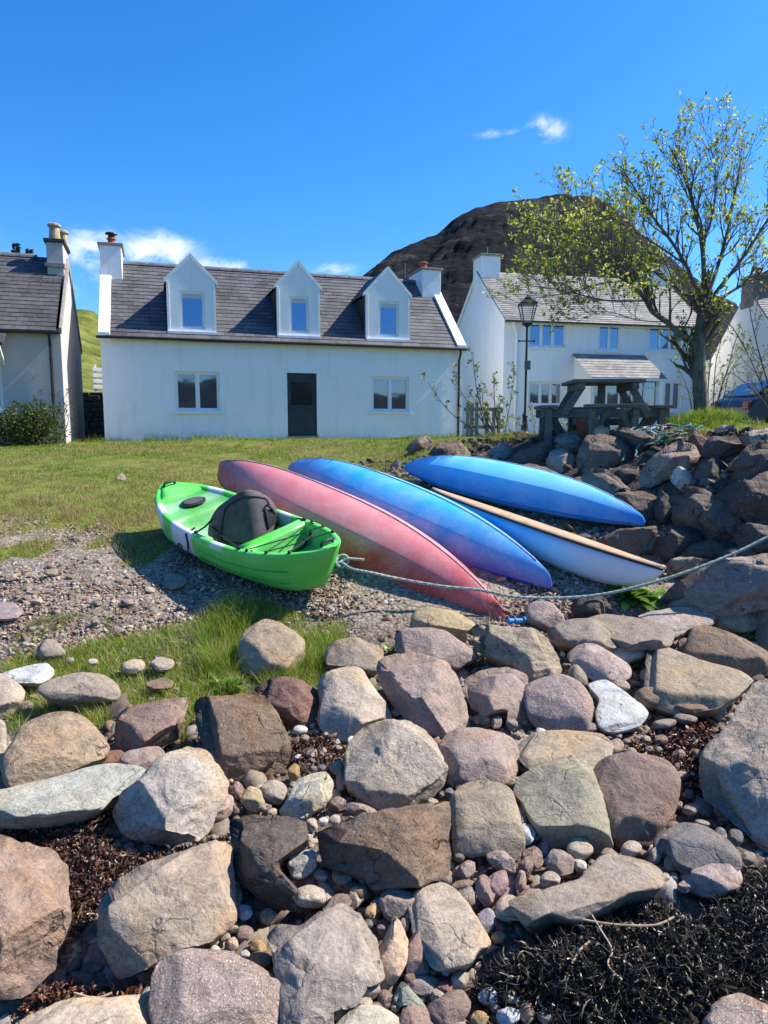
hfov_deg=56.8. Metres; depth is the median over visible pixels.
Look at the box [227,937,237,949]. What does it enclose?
cobble
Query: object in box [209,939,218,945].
cobble
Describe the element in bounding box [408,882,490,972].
boulder
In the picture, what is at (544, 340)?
window
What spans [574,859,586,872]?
cobble
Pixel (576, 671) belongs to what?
boulder
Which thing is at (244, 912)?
cobble
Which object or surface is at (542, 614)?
boulder
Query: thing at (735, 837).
cobble
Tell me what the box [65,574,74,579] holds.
cobble
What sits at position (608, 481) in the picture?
bank rock
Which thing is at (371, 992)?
cobble
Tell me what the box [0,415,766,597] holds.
lawn grass
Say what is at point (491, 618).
dry stalks
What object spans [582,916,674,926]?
dead stalk
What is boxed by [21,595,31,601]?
cobble
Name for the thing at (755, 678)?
cobble
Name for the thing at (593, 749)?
boulder
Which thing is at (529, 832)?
cobble
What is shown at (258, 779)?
pebble gravel
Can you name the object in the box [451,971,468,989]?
cobble
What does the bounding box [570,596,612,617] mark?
bank rock
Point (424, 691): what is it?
boulder
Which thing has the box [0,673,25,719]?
boulder
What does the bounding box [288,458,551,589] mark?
purple blue kayak
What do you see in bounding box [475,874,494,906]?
cobble
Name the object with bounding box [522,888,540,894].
cobble
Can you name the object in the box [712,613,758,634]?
boulder
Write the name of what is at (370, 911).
cobble
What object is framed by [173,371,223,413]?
window
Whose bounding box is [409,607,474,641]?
boulder
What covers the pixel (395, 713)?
cobble
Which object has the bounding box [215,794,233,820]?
boulder
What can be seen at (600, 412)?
picnic table
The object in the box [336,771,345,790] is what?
cobble
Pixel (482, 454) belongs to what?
bank rock
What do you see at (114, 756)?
boulder
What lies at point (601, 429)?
bank rock
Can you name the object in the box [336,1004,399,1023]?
boulder
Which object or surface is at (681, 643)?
cobble
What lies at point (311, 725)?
cobble
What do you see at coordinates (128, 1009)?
boulder
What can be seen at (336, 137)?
sky
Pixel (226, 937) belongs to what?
cobble
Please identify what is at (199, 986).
boulder
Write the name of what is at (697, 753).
cobble
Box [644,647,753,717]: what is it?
boulder
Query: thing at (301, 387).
door
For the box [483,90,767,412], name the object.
tree
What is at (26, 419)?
bush
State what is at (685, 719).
cobble
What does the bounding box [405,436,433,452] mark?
bank rock
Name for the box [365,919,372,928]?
cobble
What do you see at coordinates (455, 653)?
boulder
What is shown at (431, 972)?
cobble
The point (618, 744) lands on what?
cobble
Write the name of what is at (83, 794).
boulder
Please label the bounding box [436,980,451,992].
cobble
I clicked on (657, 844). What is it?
cobble
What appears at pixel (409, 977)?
cobble
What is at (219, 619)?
long grass
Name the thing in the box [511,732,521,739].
cobble
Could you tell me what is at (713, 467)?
bank rock
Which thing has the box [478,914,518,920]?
dead stalk
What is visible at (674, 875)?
cobble
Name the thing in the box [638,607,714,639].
boulder
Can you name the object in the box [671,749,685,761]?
cobble
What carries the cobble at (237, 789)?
on the pebble gravel
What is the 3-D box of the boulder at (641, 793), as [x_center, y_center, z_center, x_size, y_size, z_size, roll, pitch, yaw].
[1.339,1.557,3.749,0.461,0.429,0.483,0,7,0]
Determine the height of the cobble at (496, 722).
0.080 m
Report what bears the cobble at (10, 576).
on the shingle
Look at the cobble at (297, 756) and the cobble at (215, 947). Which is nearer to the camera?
the cobble at (215, 947)
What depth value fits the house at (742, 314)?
28.42 m
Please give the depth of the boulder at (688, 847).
3.35 m
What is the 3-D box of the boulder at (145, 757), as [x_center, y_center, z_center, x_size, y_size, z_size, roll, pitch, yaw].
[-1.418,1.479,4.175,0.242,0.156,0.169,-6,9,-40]
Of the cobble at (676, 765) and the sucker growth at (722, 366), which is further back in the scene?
the sucker growth at (722, 366)
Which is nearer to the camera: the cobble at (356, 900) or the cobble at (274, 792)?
the cobble at (356, 900)
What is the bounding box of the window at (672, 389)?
[664,381,682,412]
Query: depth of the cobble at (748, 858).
3.40 m
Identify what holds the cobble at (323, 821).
on the ground at (386, 587)
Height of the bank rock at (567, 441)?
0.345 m
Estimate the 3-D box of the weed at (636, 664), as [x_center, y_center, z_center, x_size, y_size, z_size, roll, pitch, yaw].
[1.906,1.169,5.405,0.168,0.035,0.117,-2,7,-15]
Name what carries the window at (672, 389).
in the house at (594, 346)
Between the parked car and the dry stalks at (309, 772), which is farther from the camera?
the parked car
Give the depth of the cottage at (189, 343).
21.83 m
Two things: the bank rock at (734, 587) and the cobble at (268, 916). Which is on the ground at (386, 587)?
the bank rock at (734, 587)
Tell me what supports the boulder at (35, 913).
on the ground at (386, 587)
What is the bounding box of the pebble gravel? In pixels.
[0,595,767,1023]
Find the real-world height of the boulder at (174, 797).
0.463 m
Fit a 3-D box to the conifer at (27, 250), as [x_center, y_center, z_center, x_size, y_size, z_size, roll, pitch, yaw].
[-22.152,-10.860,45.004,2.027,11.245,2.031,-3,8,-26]
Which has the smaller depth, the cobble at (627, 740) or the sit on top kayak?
the cobble at (627, 740)
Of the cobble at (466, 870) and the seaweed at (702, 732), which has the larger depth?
the seaweed at (702, 732)
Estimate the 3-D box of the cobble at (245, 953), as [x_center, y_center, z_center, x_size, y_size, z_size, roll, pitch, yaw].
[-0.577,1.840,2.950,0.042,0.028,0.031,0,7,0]
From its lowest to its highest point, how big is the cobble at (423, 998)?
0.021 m
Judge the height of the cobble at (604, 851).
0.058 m
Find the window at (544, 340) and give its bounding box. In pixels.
[528,325,568,349]
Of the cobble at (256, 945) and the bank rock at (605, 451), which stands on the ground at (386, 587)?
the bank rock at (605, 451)
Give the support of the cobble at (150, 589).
on the ground at (386, 587)
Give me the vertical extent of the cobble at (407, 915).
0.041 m
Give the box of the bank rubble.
[351,424,767,584]
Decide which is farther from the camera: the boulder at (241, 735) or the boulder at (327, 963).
the boulder at (241, 735)
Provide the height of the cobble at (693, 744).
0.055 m
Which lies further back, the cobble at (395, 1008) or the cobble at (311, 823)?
the cobble at (311, 823)
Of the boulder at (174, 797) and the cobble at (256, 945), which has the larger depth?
the boulder at (174, 797)
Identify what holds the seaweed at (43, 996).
on the ground at (386, 587)
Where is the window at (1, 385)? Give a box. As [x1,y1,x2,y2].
[0,358,5,412]
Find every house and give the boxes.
[457,247,696,434]
[705,267,767,404]
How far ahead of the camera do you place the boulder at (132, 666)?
5.29 m
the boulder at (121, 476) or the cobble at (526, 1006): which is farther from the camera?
the boulder at (121, 476)
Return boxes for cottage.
[0,222,84,443]
[96,232,468,441]
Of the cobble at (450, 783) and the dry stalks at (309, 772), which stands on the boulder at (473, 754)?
the cobble at (450, 783)
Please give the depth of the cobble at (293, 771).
4.06 m
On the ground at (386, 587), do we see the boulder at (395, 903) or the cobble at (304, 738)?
the boulder at (395, 903)
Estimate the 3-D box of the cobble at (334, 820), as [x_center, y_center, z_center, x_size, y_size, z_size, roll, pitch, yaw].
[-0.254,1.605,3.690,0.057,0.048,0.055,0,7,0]
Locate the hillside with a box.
[76,309,102,391]
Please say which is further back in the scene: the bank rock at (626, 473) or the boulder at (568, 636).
the bank rock at (626, 473)
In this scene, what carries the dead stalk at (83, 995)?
on the seaweed at (43, 996)
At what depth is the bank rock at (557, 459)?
9.25 m
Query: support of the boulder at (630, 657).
on the ground at (386, 587)
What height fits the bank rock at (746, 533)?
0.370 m
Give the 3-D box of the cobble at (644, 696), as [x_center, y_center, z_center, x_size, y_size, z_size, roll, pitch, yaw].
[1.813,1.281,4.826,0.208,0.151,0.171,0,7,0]
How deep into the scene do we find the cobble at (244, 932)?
3.01 m
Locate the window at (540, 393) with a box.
[526,381,562,407]
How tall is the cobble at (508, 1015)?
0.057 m
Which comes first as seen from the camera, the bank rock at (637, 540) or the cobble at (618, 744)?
the cobble at (618, 744)
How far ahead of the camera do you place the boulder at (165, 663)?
5.33 m
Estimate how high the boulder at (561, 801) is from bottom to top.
0.431 m
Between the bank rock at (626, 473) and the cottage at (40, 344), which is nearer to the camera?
the bank rock at (626, 473)
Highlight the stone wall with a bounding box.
[83,392,104,437]
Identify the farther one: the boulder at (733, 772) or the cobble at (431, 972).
the boulder at (733, 772)
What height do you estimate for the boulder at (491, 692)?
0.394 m
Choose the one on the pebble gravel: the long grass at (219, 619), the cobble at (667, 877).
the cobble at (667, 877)
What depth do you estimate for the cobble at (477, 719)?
4.65 m
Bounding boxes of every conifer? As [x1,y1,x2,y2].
[10,243,20,252]
[25,248,33,253]
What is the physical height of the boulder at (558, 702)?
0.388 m
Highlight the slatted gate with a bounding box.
[92,365,102,391]
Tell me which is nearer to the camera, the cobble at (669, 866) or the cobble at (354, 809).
the cobble at (669, 866)
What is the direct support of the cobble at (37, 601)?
on the ground at (386, 587)
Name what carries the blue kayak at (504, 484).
on the ground at (386, 587)
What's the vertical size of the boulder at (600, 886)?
0.277 m
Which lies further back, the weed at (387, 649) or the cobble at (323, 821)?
the weed at (387, 649)
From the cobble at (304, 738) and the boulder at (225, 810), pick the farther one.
the cobble at (304, 738)
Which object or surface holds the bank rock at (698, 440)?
on the ground at (386, 587)
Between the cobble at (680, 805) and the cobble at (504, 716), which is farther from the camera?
the cobble at (504, 716)
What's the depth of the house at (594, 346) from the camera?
28.35 m
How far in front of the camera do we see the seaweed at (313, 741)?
4.34 m
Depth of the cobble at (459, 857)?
3.42 m
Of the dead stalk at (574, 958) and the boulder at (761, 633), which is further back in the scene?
the boulder at (761, 633)
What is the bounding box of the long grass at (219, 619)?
[181,587,350,696]
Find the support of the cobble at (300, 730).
on the seaweed at (313, 741)
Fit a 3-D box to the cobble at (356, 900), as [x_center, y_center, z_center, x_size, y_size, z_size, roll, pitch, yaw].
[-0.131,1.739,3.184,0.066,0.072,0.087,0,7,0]
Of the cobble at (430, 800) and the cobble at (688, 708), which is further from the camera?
the cobble at (688, 708)
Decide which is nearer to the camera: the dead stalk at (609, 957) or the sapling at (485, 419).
the dead stalk at (609, 957)
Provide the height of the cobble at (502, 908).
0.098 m
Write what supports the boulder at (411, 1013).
on the ground at (386, 587)
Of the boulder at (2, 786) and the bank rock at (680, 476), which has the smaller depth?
the boulder at (2, 786)
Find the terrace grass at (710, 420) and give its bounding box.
[396,406,767,464]
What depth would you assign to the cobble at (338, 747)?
4.34 m
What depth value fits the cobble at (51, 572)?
6.66 m
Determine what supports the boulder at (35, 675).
on the ground at (386, 587)
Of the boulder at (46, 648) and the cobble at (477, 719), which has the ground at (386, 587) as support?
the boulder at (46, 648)
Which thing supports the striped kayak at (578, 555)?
on the ground at (386, 587)
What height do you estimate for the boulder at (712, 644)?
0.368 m
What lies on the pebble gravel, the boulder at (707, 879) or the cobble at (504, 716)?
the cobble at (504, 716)
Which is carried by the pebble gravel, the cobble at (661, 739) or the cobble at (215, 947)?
the cobble at (215, 947)
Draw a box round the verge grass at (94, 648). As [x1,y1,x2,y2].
[0,579,354,748]
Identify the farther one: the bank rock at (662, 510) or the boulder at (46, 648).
the bank rock at (662, 510)
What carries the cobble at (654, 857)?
on the pebble gravel
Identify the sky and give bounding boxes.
[0,0,767,314]
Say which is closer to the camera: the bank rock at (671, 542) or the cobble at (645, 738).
the cobble at (645, 738)
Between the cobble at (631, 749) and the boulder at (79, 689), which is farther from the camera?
the boulder at (79, 689)
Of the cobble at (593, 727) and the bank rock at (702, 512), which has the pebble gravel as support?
the cobble at (593, 727)
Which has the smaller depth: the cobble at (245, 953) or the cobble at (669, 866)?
the cobble at (245, 953)
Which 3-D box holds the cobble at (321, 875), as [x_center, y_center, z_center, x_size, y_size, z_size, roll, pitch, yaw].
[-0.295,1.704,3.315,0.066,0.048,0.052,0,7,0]
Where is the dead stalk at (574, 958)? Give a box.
[571,941,589,963]
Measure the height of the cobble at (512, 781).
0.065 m
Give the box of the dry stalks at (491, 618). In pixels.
[477,584,502,624]
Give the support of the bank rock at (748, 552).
on the ground at (386, 587)
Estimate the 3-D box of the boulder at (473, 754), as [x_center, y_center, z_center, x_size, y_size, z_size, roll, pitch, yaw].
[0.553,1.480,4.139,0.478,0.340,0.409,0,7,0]
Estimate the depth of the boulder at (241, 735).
4.26 m
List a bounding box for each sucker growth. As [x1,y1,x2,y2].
[673,356,692,410]
[706,311,750,410]
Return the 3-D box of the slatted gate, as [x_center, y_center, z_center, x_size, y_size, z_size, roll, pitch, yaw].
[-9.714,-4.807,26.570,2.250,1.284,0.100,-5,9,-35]
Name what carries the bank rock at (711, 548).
on the ground at (386, 587)
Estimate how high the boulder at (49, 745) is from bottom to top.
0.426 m
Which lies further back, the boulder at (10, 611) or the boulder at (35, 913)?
the boulder at (10, 611)
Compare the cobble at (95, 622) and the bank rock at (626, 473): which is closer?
the cobble at (95, 622)
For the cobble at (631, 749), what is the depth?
4.29 m
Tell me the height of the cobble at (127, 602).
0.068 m
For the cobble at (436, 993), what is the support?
on the pebble gravel
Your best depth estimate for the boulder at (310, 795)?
3.79 m
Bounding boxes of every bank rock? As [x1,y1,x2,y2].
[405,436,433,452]
[428,440,470,455]
[474,451,490,458]
[488,443,512,459]
[509,439,552,464]
[524,463,556,472]
[546,448,575,472]
[552,431,582,450]
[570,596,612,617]
[576,434,633,473]
[580,467,629,494]
[593,425,608,434]
[596,526,659,554]
[609,427,654,452]
[610,464,638,483]
[613,491,656,526]
[635,487,652,491]
[639,441,699,488]
[651,525,702,559]
[653,489,671,524]
[656,553,767,618]
[666,556,711,577]
[668,486,741,541]
[669,466,693,486]
[679,538,726,559]
[688,433,706,454]
[694,456,726,480]
[700,436,745,458]
[712,471,767,523]
[712,546,767,560]
[726,440,767,480]
[733,522,767,553]
[738,428,767,446]
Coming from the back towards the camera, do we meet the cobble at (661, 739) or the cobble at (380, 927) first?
the cobble at (661, 739)
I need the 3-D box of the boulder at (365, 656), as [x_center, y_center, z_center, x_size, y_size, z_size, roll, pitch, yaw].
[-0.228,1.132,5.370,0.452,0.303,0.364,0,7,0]
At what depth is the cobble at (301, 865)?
3.33 m
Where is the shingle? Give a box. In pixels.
[0,505,664,665]
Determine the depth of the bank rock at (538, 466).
9.15 m
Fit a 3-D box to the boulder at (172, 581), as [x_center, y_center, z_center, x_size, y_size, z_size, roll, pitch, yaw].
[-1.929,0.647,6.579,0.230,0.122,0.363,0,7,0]
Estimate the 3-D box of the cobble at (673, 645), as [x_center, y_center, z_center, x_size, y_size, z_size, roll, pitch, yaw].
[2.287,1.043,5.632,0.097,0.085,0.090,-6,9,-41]
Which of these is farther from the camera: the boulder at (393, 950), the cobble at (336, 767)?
the cobble at (336, 767)
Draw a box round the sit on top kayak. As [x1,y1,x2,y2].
[155,480,340,590]
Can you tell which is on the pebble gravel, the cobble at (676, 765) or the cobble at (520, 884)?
the cobble at (520, 884)
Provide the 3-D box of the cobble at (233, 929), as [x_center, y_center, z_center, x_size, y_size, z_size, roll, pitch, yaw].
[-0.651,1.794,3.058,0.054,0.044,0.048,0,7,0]
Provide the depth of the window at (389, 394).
22.90 m
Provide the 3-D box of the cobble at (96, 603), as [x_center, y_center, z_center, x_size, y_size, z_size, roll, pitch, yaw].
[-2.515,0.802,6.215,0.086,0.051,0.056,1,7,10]
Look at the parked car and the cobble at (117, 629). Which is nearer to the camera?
the cobble at (117, 629)
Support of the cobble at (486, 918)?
on the ground at (386, 587)
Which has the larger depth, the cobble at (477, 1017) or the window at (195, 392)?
the window at (195, 392)
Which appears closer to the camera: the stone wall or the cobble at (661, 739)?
the cobble at (661, 739)
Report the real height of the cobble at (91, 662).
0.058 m
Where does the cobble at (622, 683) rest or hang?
on the pebble gravel
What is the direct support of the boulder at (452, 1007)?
on the ground at (386, 587)
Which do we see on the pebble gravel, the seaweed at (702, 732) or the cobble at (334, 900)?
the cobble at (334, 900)
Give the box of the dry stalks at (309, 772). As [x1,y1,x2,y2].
[299,741,332,773]
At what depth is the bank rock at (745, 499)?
6.79 m
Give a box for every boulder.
[0,602,22,621]
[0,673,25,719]
[0,711,109,787]
[0,719,6,758]
[0,763,145,829]
[0,776,5,788]
[0,834,71,999]
[2,663,53,686]
[16,994,149,1023]
[36,639,65,659]
[37,672,120,708]
[97,840,236,978]
[102,750,124,763]
[113,746,228,845]
[114,697,189,751]
[115,473,125,480]
[119,746,164,769]
[121,659,144,674]
[145,678,173,691]
[148,948,280,1023]
[150,657,173,671]
[164,572,187,589]
[194,694,291,784]
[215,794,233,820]
[229,814,310,912]
[238,619,304,680]
[254,676,319,729]
[267,903,384,1023]
[279,771,333,820]
[317,666,391,742]
[317,801,451,897]
[324,637,383,676]
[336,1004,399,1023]
[344,719,447,810]
[376,652,469,737]
[378,889,414,921]
[379,916,407,984]
[392,982,425,1007]
[395,627,478,672]
[399,1002,432,1023]
[406,930,428,975]
[407,975,437,996]
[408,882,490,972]
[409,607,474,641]
[426,989,470,1023]
[438,727,519,784]
[449,780,525,862]
[464,667,533,734]
[466,624,561,682]
[508,854,664,933]
[513,754,612,854]
[517,729,613,769]
[524,674,593,731]
[525,599,564,630]
[547,618,617,652]
[567,643,631,682]
[567,664,587,686]
[587,680,648,734]
[589,614,675,651]
[593,751,680,850]
[610,646,646,663]
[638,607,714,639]
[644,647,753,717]
[660,822,741,874]
[682,863,742,898]
[683,625,767,677]
[698,679,767,852]
[702,993,767,1023]
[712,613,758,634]
[755,610,767,650]
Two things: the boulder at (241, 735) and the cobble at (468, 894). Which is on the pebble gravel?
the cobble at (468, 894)
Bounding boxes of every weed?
[206,672,248,690]
[381,643,395,652]
[606,585,662,611]
[629,662,642,667]
[641,587,665,608]
[735,633,756,637]
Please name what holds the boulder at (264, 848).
on the ground at (386, 587)
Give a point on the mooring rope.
(340, 562)
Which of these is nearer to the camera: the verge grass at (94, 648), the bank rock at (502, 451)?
the verge grass at (94, 648)
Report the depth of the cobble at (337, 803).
3.79 m
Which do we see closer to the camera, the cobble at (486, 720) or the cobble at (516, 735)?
the cobble at (516, 735)
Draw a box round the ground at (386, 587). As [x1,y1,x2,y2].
[0,419,767,1023]
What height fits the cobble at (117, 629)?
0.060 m
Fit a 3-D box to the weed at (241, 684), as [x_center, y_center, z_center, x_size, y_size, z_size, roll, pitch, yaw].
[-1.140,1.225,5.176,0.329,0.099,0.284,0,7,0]
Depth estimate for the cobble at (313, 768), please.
4.12 m
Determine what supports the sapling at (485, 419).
on the ground at (386, 587)
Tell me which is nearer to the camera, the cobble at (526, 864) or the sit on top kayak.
the cobble at (526, 864)
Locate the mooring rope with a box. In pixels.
[335,536,767,599]
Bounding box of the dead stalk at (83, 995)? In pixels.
[73,992,111,997]
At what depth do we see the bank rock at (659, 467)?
7.89 m
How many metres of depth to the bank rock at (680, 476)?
7.69 m
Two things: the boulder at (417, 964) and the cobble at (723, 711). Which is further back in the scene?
the cobble at (723, 711)
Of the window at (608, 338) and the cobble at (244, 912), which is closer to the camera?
the cobble at (244, 912)
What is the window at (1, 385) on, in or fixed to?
in the cottage at (40, 344)
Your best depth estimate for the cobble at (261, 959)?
2.90 m
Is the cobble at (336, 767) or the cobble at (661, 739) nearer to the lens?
the cobble at (336, 767)
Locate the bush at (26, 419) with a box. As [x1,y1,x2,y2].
[0,398,71,446]
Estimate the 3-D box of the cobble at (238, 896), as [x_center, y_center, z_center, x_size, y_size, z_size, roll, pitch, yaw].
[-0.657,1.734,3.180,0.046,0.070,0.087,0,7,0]
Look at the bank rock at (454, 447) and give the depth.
11.22 m
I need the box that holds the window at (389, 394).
[369,376,411,413]
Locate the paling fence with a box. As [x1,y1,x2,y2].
[464,402,502,436]
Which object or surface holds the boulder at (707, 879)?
on the ground at (386, 587)
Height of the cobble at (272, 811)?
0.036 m
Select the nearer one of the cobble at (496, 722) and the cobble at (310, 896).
the cobble at (310, 896)
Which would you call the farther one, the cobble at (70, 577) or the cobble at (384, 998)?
the cobble at (70, 577)
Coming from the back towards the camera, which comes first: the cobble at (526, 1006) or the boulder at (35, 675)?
the boulder at (35, 675)
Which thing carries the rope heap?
on the ground at (386, 587)
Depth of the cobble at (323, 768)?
4.14 m
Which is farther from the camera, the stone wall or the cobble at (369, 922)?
the stone wall
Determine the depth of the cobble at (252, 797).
3.79 m
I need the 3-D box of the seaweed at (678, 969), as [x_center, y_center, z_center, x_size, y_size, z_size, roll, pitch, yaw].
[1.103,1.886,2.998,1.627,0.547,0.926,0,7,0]
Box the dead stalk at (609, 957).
[591,914,622,980]
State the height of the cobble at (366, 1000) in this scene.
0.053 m
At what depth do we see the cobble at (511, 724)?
4.59 m
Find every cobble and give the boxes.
[4,573,16,580]
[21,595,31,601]
[30,598,42,604]
[44,569,57,576]
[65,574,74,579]
[66,657,73,663]
[88,658,97,665]
[91,600,101,605]
[91,619,99,624]
[113,627,125,633]
[120,598,133,605]
[144,587,154,592]
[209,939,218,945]
[210,945,219,949]
[220,932,230,941]
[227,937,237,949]
[228,923,238,933]
[232,803,240,813]
[233,781,242,799]
[235,886,242,907]
[236,925,253,942]
[237,904,252,921]
[240,786,264,811]
[240,949,249,957]
[248,940,265,951]
[249,951,270,969]
[255,803,268,811]
[260,908,276,925]
[261,780,287,804]
[267,808,276,814]
[287,763,299,780]
[287,849,316,879]
[293,725,307,735]
[293,885,325,908]
[294,754,300,759]
[300,734,308,741]
[306,748,317,758]
[306,818,316,832]
[309,722,314,728]
[309,765,316,772]
[314,869,327,880]
[318,764,326,770]
[318,817,327,825]
[322,893,351,911]
[329,760,343,775]
[329,796,345,811]
[329,814,339,825]
[332,870,351,885]
[334,1010,348,1020]
[335,745,342,751]
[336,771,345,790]
[343,802,376,815]
[349,887,361,909]
[358,996,372,1005]
[363,985,379,1000]
[365,904,375,918]
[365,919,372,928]
[370,899,380,912]
[377,924,384,930]
[377,989,392,1008]
[391,709,400,716]
[391,1003,400,1012]
[400,918,409,931]
[404,911,410,923]
[404,973,416,983]
[419,996,425,1002]
[428,798,437,802]
[428,966,436,976]
[429,988,444,1000]
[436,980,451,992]
[440,874,451,884]
[444,788,453,797]
[447,776,454,787]
[450,880,474,890]
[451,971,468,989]
[454,853,464,861]
[455,782,463,788]
[457,860,474,879]
[458,886,475,906]
[470,1010,488,1023]
[474,714,481,724]
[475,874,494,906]
[477,908,495,934]
[478,986,496,1005]
[479,713,491,724]
[486,850,515,874]
[489,870,508,900]
[490,1003,499,1013]
[491,715,501,729]
[491,931,505,943]
[495,894,516,921]
[496,1007,519,1023]
[501,713,506,719]
[502,994,520,1003]
[506,719,517,729]
[506,777,518,786]
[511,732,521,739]
[515,870,526,892]
[518,805,527,823]
[518,855,533,879]
[519,762,527,772]
[519,1000,533,1023]
[521,846,543,869]
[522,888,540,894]
[523,823,534,845]
[537,1008,552,1023]
[540,871,560,887]
[545,849,573,877]
[566,837,592,860]
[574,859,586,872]
[588,723,597,731]
[600,848,615,855]
[611,738,623,753]
[612,677,629,692]
[620,840,641,856]
[622,738,629,744]
[625,747,636,751]
[634,687,660,710]
[640,669,645,680]
[642,735,650,742]
[645,746,652,751]
[648,847,661,864]
[652,719,675,729]
[653,833,665,859]
[654,735,667,745]
[654,747,662,753]
[664,856,676,872]
[664,873,669,881]
[669,639,677,648]
[670,872,678,882]
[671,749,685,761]
[674,714,696,725]
[674,763,680,768]
[675,704,708,718]
[676,801,683,809]
[677,638,686,652]
[677,880,694,893]
[678,771,688,779]
[682,803,698,816]
[684,789,693,799]
[687,738,697,745]
[692,749,701,759]
[694,819,709,826]
[712,708,726,716]
[715,827,726,837]
[727,829,742,846]
[741,851,755,865]
[751,674,763,683]
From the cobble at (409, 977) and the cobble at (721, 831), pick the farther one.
the cobble at (721, 831)
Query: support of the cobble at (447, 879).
on the pebble gravel
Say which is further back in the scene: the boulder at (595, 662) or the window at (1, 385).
the window at (1, 385)
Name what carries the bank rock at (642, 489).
on the ground at (386, 587)
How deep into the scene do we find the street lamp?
16.16 m
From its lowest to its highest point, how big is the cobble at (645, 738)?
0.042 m
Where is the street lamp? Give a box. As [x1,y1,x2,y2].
[518,296,537,431]
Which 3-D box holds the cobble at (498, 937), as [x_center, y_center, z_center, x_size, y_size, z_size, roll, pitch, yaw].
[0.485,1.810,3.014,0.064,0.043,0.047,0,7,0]
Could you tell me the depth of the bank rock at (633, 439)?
8.71 m
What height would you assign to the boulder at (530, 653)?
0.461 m
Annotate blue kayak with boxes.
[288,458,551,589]
[403,455,645,527]
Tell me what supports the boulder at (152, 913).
on the ground at (386, 587)
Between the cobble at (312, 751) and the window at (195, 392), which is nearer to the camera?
the cobble at (312, 751)
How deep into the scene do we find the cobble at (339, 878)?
3.27 m
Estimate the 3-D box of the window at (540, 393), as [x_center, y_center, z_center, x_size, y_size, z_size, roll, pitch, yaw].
[6.387,-4.639,28.079,1.655,1.026,0.175,-2,7,-13]
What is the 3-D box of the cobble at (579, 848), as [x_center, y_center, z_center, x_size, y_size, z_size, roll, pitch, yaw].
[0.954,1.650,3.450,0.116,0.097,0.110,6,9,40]
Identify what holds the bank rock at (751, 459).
on the ground at (386, 587)
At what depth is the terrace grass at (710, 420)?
10.50 m
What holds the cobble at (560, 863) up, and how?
on the pebble gravel
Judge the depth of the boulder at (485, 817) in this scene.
3.51 m
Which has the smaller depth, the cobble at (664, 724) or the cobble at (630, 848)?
the cobble at (630, 848)
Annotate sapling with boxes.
[420,347,518,436]
[696,279,767,408]
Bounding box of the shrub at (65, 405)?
[32,386,74,436]
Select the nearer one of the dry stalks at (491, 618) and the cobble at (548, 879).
the cobble at (548, 879)
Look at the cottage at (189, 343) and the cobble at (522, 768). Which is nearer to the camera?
the cobble at (522, 768)
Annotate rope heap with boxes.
[621,423,702,460]
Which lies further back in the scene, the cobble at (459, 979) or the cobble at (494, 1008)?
the cobble at (459, 979)
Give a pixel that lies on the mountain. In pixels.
(453, 248)
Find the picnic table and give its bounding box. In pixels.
[534,379,673,440]
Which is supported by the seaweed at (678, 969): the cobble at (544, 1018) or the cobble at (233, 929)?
the cobble at (544, 1018)
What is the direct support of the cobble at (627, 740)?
on the seaweed at (702, 732)
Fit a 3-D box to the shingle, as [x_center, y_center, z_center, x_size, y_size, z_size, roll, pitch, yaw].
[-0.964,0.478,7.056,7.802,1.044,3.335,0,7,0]
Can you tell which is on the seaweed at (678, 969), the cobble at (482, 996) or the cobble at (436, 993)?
the cobble at (482, 996)
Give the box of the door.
[287,373,316,435]
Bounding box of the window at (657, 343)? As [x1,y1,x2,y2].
[646,329,680,353]
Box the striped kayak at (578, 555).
[430,487,665,586]
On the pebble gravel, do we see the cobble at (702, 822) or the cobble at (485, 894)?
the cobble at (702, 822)
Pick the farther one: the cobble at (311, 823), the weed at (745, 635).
the weed at (745, 635)
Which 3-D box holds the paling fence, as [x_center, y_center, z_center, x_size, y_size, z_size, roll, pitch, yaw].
[1.977,-1.767,14.109,0.775,0.827,0.062,0,7,0]
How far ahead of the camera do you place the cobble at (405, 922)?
3.06 m
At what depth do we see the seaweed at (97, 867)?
3.44 m
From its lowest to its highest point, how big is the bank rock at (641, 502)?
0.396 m
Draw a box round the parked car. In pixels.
[710,380,767,424]
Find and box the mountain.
[363,194,737,350]
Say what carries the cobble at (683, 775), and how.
on the seaweed at (702, 732)
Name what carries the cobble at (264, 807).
on the cobble at (252, 797)
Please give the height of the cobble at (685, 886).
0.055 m
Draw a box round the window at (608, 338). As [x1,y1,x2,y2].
[596,327,622,352]
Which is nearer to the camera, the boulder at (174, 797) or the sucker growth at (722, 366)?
the boulder at (174, 797)
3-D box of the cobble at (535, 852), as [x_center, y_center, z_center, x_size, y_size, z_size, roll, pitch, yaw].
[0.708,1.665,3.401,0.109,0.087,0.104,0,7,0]
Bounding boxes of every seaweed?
[0,808,230,945]
[13,973,147,1020]
[290,731,345,777]
[465,855,767,1023]
[622,718,718,811]
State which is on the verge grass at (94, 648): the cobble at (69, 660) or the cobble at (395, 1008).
the cobble at (69, 660)
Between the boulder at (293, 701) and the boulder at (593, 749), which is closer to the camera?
the boulder at (593, 749)
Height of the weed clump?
0.625 m
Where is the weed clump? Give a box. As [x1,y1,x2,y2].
[500,402,567,435]
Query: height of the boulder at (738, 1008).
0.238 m
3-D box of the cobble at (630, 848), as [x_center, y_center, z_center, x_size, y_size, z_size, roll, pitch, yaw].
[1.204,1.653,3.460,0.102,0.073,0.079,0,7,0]
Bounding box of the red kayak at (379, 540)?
[217,459,525,623]

